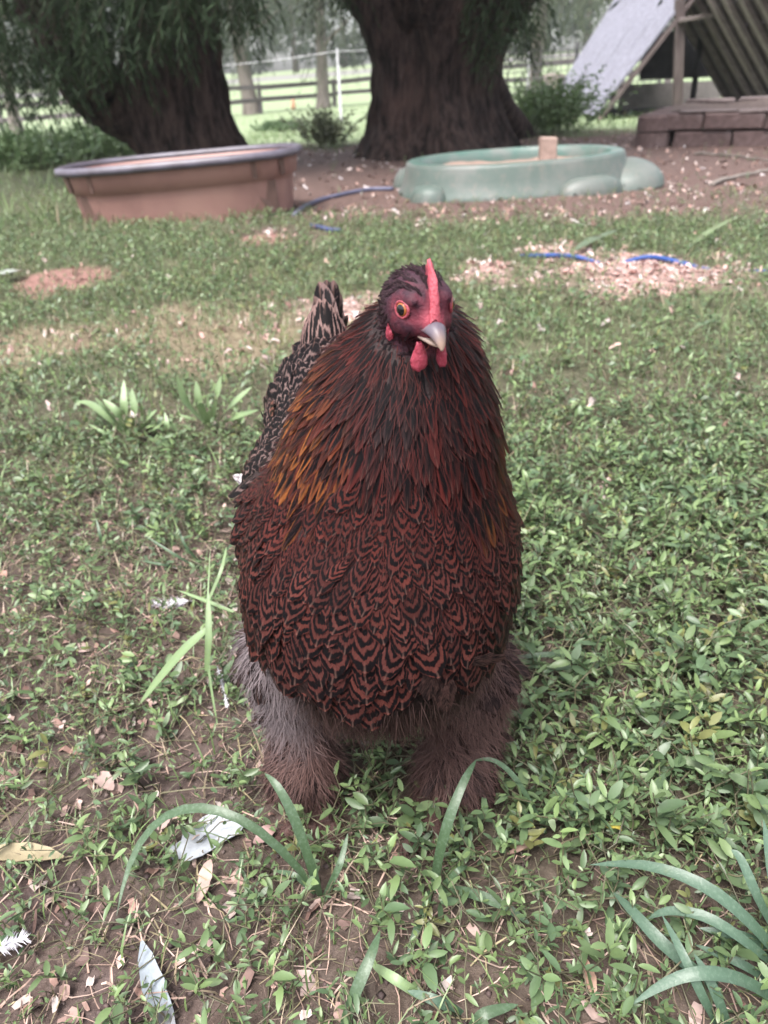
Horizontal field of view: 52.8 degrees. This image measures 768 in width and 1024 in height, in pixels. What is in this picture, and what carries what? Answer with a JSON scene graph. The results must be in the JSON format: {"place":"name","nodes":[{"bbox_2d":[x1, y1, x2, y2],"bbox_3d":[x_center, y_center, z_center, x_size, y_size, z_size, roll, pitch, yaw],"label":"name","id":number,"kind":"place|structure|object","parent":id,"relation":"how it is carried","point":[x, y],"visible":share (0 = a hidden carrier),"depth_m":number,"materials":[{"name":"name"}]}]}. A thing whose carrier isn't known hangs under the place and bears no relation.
{"place":"outdoors","nodes":[
{"label":"outdoors","id":0,"kind":"place"},
{"bbox_2d":[291,99,295,108],"bbox_3d":[-3.866,-17.388,32.975,0.220,0.430,0.220,-3,29,0],"label":"marker cone","id":1,"kind":"object","parent":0,"point":[293,103],"visible":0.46,"depth_m":32.92,"materials":[{"name":"plastic"}]},
{"bbox_2d":[5,0,673,75],"label":"sky","id":2,"kind":"structure","parent":0,"point":[278,66],"materials":[{"name":"white"}]},
{"bbox_2d":[16,78,737,143],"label":"lawn grass","id":3,"kind":"structure","parent":0,"point":[622,122],"depth_m":14.03,"materials":[{"name":"green plant"}]},
{"bbox_2d":[0,50,767,1023],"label":"ground","id":4,"kind":"structure","parent":0,"point":[316,186],"depth_m":1.09,"materials":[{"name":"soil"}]},
{"bbox_2d":[1,269,22,274],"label":"dry leaf","id":5,"kind":"object","parent":4,"relation":"on","point":[10,271],"visible":0.91,"depth_m":2.87,"materials":[{"name":"beige plant"}]},
{"bbox_2d":[0,929,29,954],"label":"feather","id":6,"kind":"object","parent":4,"relation":"on","point":[11,941],"visible":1,"depth_m":0.61,"materials":[{"name":"white plastic"}]},
{"bbox_2d":[0,0,48,133],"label":"tree","id":7,"kind":"object","parent":4,"relation":"on","point":[10,122],"visible":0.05,"depth_m":27.10,"materials":[{"name":"green plant"}]},
{"bbox_2d":[4,0,48,89],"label":"tree","id":8,"kind":"object","parent":4,"relation":"on","point":[28,69],"visible":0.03,"depth_m":65.60,"materials":[{"name":"green plant"}]},
{"bbox_2d":[0,842,63,861],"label":"dry leaf","id":9,"kind":"object","parent":4,"relation":"on","point":[6,852],"visible":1,"depth_m":0.69,"materials":[{"name":"beige plant"}]},
{"bbox_2d":[0,117,104,172],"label":"weed clump","id":10,"kind":"object","parent":4,"relation":"on","point":[16,150],"visible":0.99,"depth_m":7.19,"materials":[{"name":"green plant"}]},
{"bbox_2d":[8,120,135,159],"bbox_3d":[-3.050,-3.895,8.098,1.710,0.480,1.545,6,30,15],"label":"weed clump","id":11,"kind":"object","parent":4,"relation":"on","point":[109,146],"visible":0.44,"depth_m":7.98,"materials":[{"name":"green plant"}]},
{"bbox_2d":[91,771,114,790],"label":"dry leaf","id":12,"kind":"object","parent":4,"relation":"on","point":[99,780],"visible":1,"depth_m":0.76,"materials":[{"name":"beige plant"}]},
{"bbox_2d":[109,9,125,62],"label":"tree","id":13,"kind":"object","parent":4,"relation":"on","point":[118,37],"visible":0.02,"depth_m":62.64,"materials":[{"name":"green plant"}]},
{"bbox_2d":[77,380,160,461],"bbox_3d":[-0.509,-0.180,1.480,0.166,0.122,0.083,19,35,33],"label":"grass tuft","id":14,"kind":"object","parent":4,"relation":"on","point":[101,409],"visible":0.75,"depth_m":1.48,"materials":[{"name":"green plant"}]},
{"bbox_2d":[0,0,285,154],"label":"willow tree","id":15,"kind":"object","parent":4,"relation":"on","point":[162,86],"visible":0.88,"depth_m":5.71,"materials":[{"name":"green plant"}]},
{"bbox_2d":[22,237,290,292],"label":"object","id":16,"kind":"object","parent":4,"relation":"on","point":[92,267],"visible":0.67,"depth_m":2.91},
{"bbox_2d":[157,819,169,829],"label":"dry leaf","id":17,"kind":"object","parent":4,"relation":"on","point":[164,824],"visible":0.38,"depth_m":0.71,"materials":[{"name":"beige plant"}]},
{"bbox_2d":[96,519,234,568],"bbox_3d":[-0.312,0.052,1.097,0.234,0.071,0.040,5,30,14],"label":"grass tuft","id":18,"kind":"object","parent":4,"relation":"on","point":[165,548],"visible":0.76,"depth_m":1.09,"materials":[{"name":"green plant"}]},
{"bbox_2d":[150,596,192,608],"bbox_3d":[-0.279,0.119,1.017,0.058,0.015,0.027,-3,29,0],"label":"feather","id":19,"kind":"object","parent":4,"relation":"on","point":[179,601],"visible":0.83,"depth_m":1.02,"materials":[{"name":"white plastic"}]},
{"bbox_2d":[54,143,302,224],"bbox_3d":[-1.082,-1.783,4.231,1.311,0.309,0.797,-5,29,0],"label":"stock tank","id":20,"kind":"object","parent":4,"relation":"on","point":[216,182],"visible":0.99,"depth_m":3.97,"materials":[{"name":"plastic"}]},
{"bbox_2d":[138,546,233,723],"bbox_3d":[-0.213,0.124,0.866,0.092,0.160,0.138,4,30,12],"label":"grass tuft","id":21,"kind":"object","parent":4,"relation":"on","point":[180,652],"visible":0.99,"depth_m":0.82,"materials":[{"name":"green plant"}]},
{"bbox_2d":[196,859,212,902],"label":"dry leaf","id":22,"kind":"object","parent":4,"relation":"on","point":[204,872],"visible":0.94,"depth_m":0.66,"materials":[{"name":"beige plant"}]},
{"bbox_2d":[170,814,242,860],"bbox_3d":[-0.162,0.297,0.702,0.043,0.008,0.063,17,34,31],"label":"paper scrap","id":23,"kind":"object","parent":4,"relation":"on","point":[193,848],"visible":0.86,"depth_m":0.70,"materials":[{"name":"grey paper"}]},
{"bbox_2d":[164,374,257,442],"bbox_3d":[-0.339,-0.209,1.509,0.182,0.132,0.092,-9,30,-12],"label":"grass tuft","id":24,"kind":"object","parent":4,"relation":"on","point":[205,415],"visible":0.9,"depth_m":1.49,"materials":[{"name":"green plant"}]},
{"bbox_2d":[217,666,228,707],"bbox_3d":[-0.181,0.196,0.871,0.008,0.013,0.075,-12,30,-16],"label":"feather","id":25,"kind":"object","parent":4,"relation":"on","point":[226,704],"visible":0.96,"depth_m":0.86,"materials":[{"name":"white plastic"}]},
{"bbox_2d":[220,3,238,71],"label":"tree","id":26,"kind":"object","parent":4,"relation":"on","point":[223,39],"depth_m":70.29,"materials":[{"name":"green plant"}]},
{"bbox_2d":[116,773,347,916],"bbox_3d":[-0.128,0.276,0.646,0.196,0.101,0.051,-4,29,-3],"label":"grass tuft","id":27,"kind":"object","parent":4,"relation":"on","point":[272,842],"visible":0.94,"depth_m":0.64,"materials":[{"name":"green plant"}]},
{"bbox_2d":[221,1,290,74],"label":"tree","id":28,"kind":"object","parent":4,"relation":"on","point":[256,60],"visible":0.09,"depth_m":78.57,"materials":[{"name":"green plant"}]},
{"bbox_2d":[253,824,276,843],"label":"dry leaf","id":29,"kind":"object","parent":4,"relation":"on","point":[268,830],"visible":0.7,"depth_m":0.70,"materials":[{"name":"beige plant"}]},
{"bbox_2d":[219,0,316,114],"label":"tree","id":30,"kind":"object","parent":4,"relation":"on","point":[244,74],"visible":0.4,"depth_m":29.36,"materials":[{"name":"green plant"}]},
{"bbox_2d":[249,117,313,132],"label":"weed clump","id":31,"kind":"object","parent":4,"relation":"on","point":[268,124],"visible":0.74,"depth_m":14.82,"materials":[{"name":"green plant"}]},
{"bbox_2d":[244,0,340,71],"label":"tree","id":32,"kind":"object","parent":4,"relation":"on","point":[294,61],"visible":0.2,"depth_m":66.42,"materials":[{"name":"green plant"}]},
{"bbox_2d":[259,0,360,107],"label":"tree","id":33,"kind":"object","parent":4,"relation":"on","point":[322,85],"visible":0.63,"depth_m":30.04,"materials":[{"name":"green plant"}]},
{"bbox_2d":[278,103,366,147],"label":"weed clump","id":34,"kind":"object","parent":4,"relation":"on","point":[321,122],"visible":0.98,"depth_m":8.47,"materials":[{"name":"green plant"}]},
{"bbox_2d":[309,223,340,232],"bbox_3d":[-0.282,-1.330,3.623,0.036,0.020,0.235,-24,35,-33],"label":"garden hose","id":35,"kind":"object","parent":4,"relation":"on","point":[322,227],"visible":0.71,"depth_m":3.60,"materials":[{"name":"blue rubber"}]},
{"bbox_2d":[0,58,671,133],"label":"rail fence","id":36,"kind":"object","parent":4,"relation":"on","point":[259,99],"visible":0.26,"depth_m":29.87,"materials":[{"name":"grey wood"}]},
{"bbox_2d":[302,1,369,67],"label":"tree","id":37,"kind":"object","parent":4,"relation":"on","point":[362,54],"visible":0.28,"depth_m":71.40,"materials":[{"name":"green plant"}]},
{"bbox_2d":[292,187,393,216],"bbox_3d":[-0.306,-1.821,4.522,0.243,0.034,1.168,12,32,24],"label":"garden hose","id":38,"kind":"object","parent":4,"relation":"on","point":[329,197],"visible":0.94,"depth_m":4.76,"materials":[{"name":"blue rubber"}]},
{"bbox_2d":[349,20,365,44],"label":"tree","id":39,"kind":"object","parent":4,"relation":"on","point":[357,36],"visible":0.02,"depth_m":66.34,"materials":[{"name":"green plant"}]},
{"bbox_2d":[0,463,715,1023],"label":"bark flakes","id":40,"kind":"object","parent":4,"relation":"on","point":[342,923],"visible":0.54,"depth_m":0.63,"materials":[{"name":"bark"}]},
{"bbox_2d":[0,111,735,227],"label":"grass","id":41,"kind":"structure","parent":4,"relation":"on","point":[278,139],"depth_m":6.79,"materials":[{"name":"green plant"}]},
{"bbox_2d":[219,258,533,870],"bbox_3d":[-0.039,0.015,0.704,0.315,0.534,0.430,-23,35,-33],"label":"hen","id":42,"kind":"object","parent":4,"relation":"on","point":[375,535],"visible":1,"depth_m":0.51,"materials":[{"name":"brown"}]},
{"bbox_2d":[223,43,529,120],"bbox_3d":[0.016,-10.588,19.029,8.274,1.693,1.278,-10,30,-12],"label":"electric fence","id":43,"kind":"object","parent":4,"relation":"on","point":[339,86],"visible":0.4,"depth_m":18.22,"materials":[{"name":"white plastic"}]},
{"bbox_2d":[0,398,764,1021],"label":"wood chips","id":44,"kind":"object","parent":4,"relation":"on","point":[132,902],"visible":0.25,"depth_m":0.68,"materials":[{"name":"wood"}]},
{"bbox_2d":[0,126,766,218],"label":"ground cover weeds","id":45,"kind":"object","parent":4,"relation":"on","point":[53,198],"visible":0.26,"depth_m":5.18,"materials":[{"name":"green plant"}]},
{"bbox_2d":[0,381,767,1023],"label":"ground cover weeds","id":46,"kind":"object","parent":4,"relation":"on","point":[752,795],"visible":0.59,"depth_m":0.81,"materials":[{"name":"green plant"}]},
{"bbox_2d":[0,374,767,1023],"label":"wiry weeds","id":47,"kind":"object","parent":4,"relation":"on","point":[580,834],"visible":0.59,"depth_m":0.81,"materials":[{"name":"green plant"}]},
{"bbox_2d":[0,424,767,1023],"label":"short grass","id":48,"kind":"structure","parent":4,"relation":"on","point":[270,918],"depth_m":0.72,"materials":[{"name":"green plant"}]},
{"bbox_2d":[0,184,767,444],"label":"ground cover weeds","id":49,"kind":"object","parent":4,"relation":"on","point":[273,251],"visible":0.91,"depth_m":2.53,"materials":[{"name":"green plant"}]},
{"bbox_2d":[0,394,767,1023],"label":"dry stems","id":50,"kind":"object","parent":4,"relation":"on","point":[316,984],"depth_m":0.66,"materials":[{"name":"plant"}]},
{"bbox_2d":[0,187,767,426],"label":"wood chips","id":51,"kind":"object","parent":4,"relation":"on","point":[265,337],"visible":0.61,"depth_m":2.49,"materials":[{"name":"wood"}]},
{"bbox_2d":[340,931,517,1023],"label":"grass tuft","id":52,"kind":"object","parent":4,"relation":"on","point":[401,983],"visible":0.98,"depth_m":0.56,"materials":[{"name":"green plant"}]},
{"bbox_2d":[201,0,662,161],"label":"willow tree","id":53,"kind":"object","parent":4,"relation":"on","point":[438,84],"visible":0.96,"depth_m":6.54,"materials":[{"name":"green plant"}]},
{"bbox_2d":[167,131,767,235],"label":"leaf litter","id":54,"kind":"object","parent":4,"relation":"on","point":[646,200],"visible":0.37,"depth_m":4.69,"materials":[{"name":"plant"}]},
{"bbox_2d":[407,757,546,952],"bbox_3d":[0.084,0.274,0.633,0.090,0.101,0.157,8,31,18],"label":"grass tuft","id":55,"kind":"object","parent":4,"relation":"on","point":[447,822],"visible":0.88,"depth_m":0.63,"materials":[{"name":"green plant"}]},
{"bbox_2d":[265,238,767,321],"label":"wood shavings","id":56,"kind":"object","parent":4,"relation":"on","point":[635,271],"visible":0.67,"depth_m":2.59,"materials":[{"name":"wood shavings"}]},
{"bbox_2d":[505,22,529,55],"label":"tree","id":57,"kind":"object","parent":4,"relation":"on","point":[514,47],"visible":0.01,"depth_m":63.89,"materials":[{"name":"green plant"}]},
{"bbox_2d":[507,839,538,853],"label":"dry leaf","id":58,"kind":"object","parent":4,"relation":"on","point":[519,848],"visible":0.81,"depth_m":0.67,"materials":[{"name":"brown plant"}]},
{"bbox_2d":[393,144,663,203],"bbox_3d":[0.880,-2.087,4.735,1.593,0.202,1.254,-6,29,-3],"label":"sandbox","id":59,"kind":"object","parent":4,"relation":"on","point":[523,172],"visible":0.92,"depth_m":4.34,"materials":[{"name":"plastic"}]},
{"bbox_2d":[538,137,557,160],"bbox_3d":[1.010,-2.207,4.787,0.107,0.210,0.106,-3,29,0],"label":"brick","id":60,"kind":"object","parent":59,"relation":"in","point":[547,150],"visible":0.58,"depth_m":4.73,"materials":[{"name":"brick"}]},
{"bbox_2d":[541,73,564,86],"bbox_3d":[4.982,-12.645,23.043,0.761,0.760,0.697,10,31,21],"label":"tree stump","id":61,"kind":"object","parent":4,"relation":"on","point":[551,75],"visible":0.27,"depth_m":22.74,"materials":[{"name":"beige wood"}]},
{"bbox_2d":[504,0,602,89],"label":"tree","id":62,"kind":"object","parent":4,"relation":"on","point":[565,21],"visible":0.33,"depth_m":25.75,"materials":[{"name":"green plant"}]},
{"bbox_2d":[519,5,592,52],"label":"tree","id":63,"kind":"object","parent":4,"relation":"on","point":[561,22],"visible":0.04,"depth_m":69.64,"materials":[{"name":"green plant"}]},
{"bbox_2d":[520,651,598,658],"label":"grass tuft","id":64,"kind":"object","parent":4,"relation":"on","point":[547,654],"visible":0.5,"depth_m":0.87,"materials":[{"name":"green plant"}]},
{"bbox_2d":[531,0,603,49],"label":"tree","id":65,"kind":"object","parent":4,"relation":"on","point":[573,27],"visible":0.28,"depth_m":60.87,"materials":[{"name":"green plant"}]},
{"bbox_2d":[508,62,641,134],"bbox_3d":[1.960,-4.803,9.001,1.793,0.791,1.866,-15,31,-21],"label":"shrub","id":66,"kind":"object","parent":4,"relation":"on","point":[545,108],"visible":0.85,"depth_m":8.76,"materials":[{"name":"green plant"}]},
{"bbox_2d":[502,42,660,102],"bbox_3d":[4.249,-9.376,16.684,3.508,1.322,0.103,-3,29,0],"label":"wire fence","id":67,"kind":"object","parent":4,"relation":"on","point":[576,54],"visible":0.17,"depth_m":16.53,"materials":[{"name":"metal"}]},
{"bbox_2d":[582,959,596,992],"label":"dry leaf","id":68,"kind":"object","parent":4,"relation":"on","point":[594,979],"visible":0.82,"depth_m":0.56,"materials":[{"name":"brown plant"}]},
{"bbox_2d":[574,230,615,250],"bbox_3d":[0.821,-1.057,3.003,0.050,0.015,0.410,19,36,34],"label":"grass blade","id":69,"kind":"object","parent":4,"relation":"on","point":[585,242],"visible":0.96,"depth_m":2.99,"materials":[{"name":"green plant"}]},
{"bbox_2d":[606,825,621,830],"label":"dry leaf","id":70,"kind":"object","parent":4,"relation":"on","point":[616,827],"visible":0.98,"depth_m":0.67,"materials":[{"name":"yellow plant"}]},
{"bbox_2d":[555,0,673,91],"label":"tree","id":71,"kind":"object","parent":4,"relation":"on","point":[598,7],"visible":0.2,"depth_m":22.88,"materials":[{"name":"green plant"}]},
{"bbox_2d":[519,253,767,270],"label":"garden hose","id":72,"kind":"object","parent":4,"relation":"on","point":[637,258],"visible":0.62,"depth_m":2.73,"materials":[{"name":"blue rubber"}]},
{"bbox_2d":[558,0,767,119],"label":"frame shed","id":73,"kind":"structure","parent":4,"relation":"on","point":[722,45],"depth_m":11.94,"materials":[{"name":"white wood"}]},
{"bbox_2d":[590,819,767,1023],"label":"grass tuft","id":74,"kind":"object","parent":4,"relation":"on","point":[694,974],"visible":0.98,"depth_m":0.57,"materials":[{"name":"green plant"}]},
{"bbox_2d":[635,96,767,147],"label":"raised bed","id":75,"kind":"object","parent":4,"relation":"on","point":[722,119],"visible":0.97,"depth_m":6.88,"materials":[{"name":"red-brown brick"}]},
{"bbox_2d":[686,218,732,248],"bbox_3d":[1.269,-1.086,3.001,0.031,0.018,0.629,18,35,32],"label":"grass blade","id":76,"kind":"object","parent":4,"relation":"on","point":[708,231],"visible":0.83,"depth_m":3.01,"materials":[{"name":"green plant"}]},
{"bbox_2d":[711,577,742,592],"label":"weed","id":77,"kind":"object","parent":4,"relation":"on","point":[734,589],"visible":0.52,"depth_m":0.99,"materials":[{"name":"green plant"}]},
{"bbox_2d":[693,152,767,160],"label":"stick","id":78,"kind":"object","parent":4,"relation":"on","point":[713,154],"visible":0.96,"depth_m":6.12,"materials":[{"name":"brown wood"}]},
{"bbox_2d":[709,169,767,185],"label":"stick","id":79,"kind":"object","parent":4,"relation":"on","point":[721,179],"visible":0.98,"depth_m":4.77,"materials":[{"name":"grey wood"}]}
]}

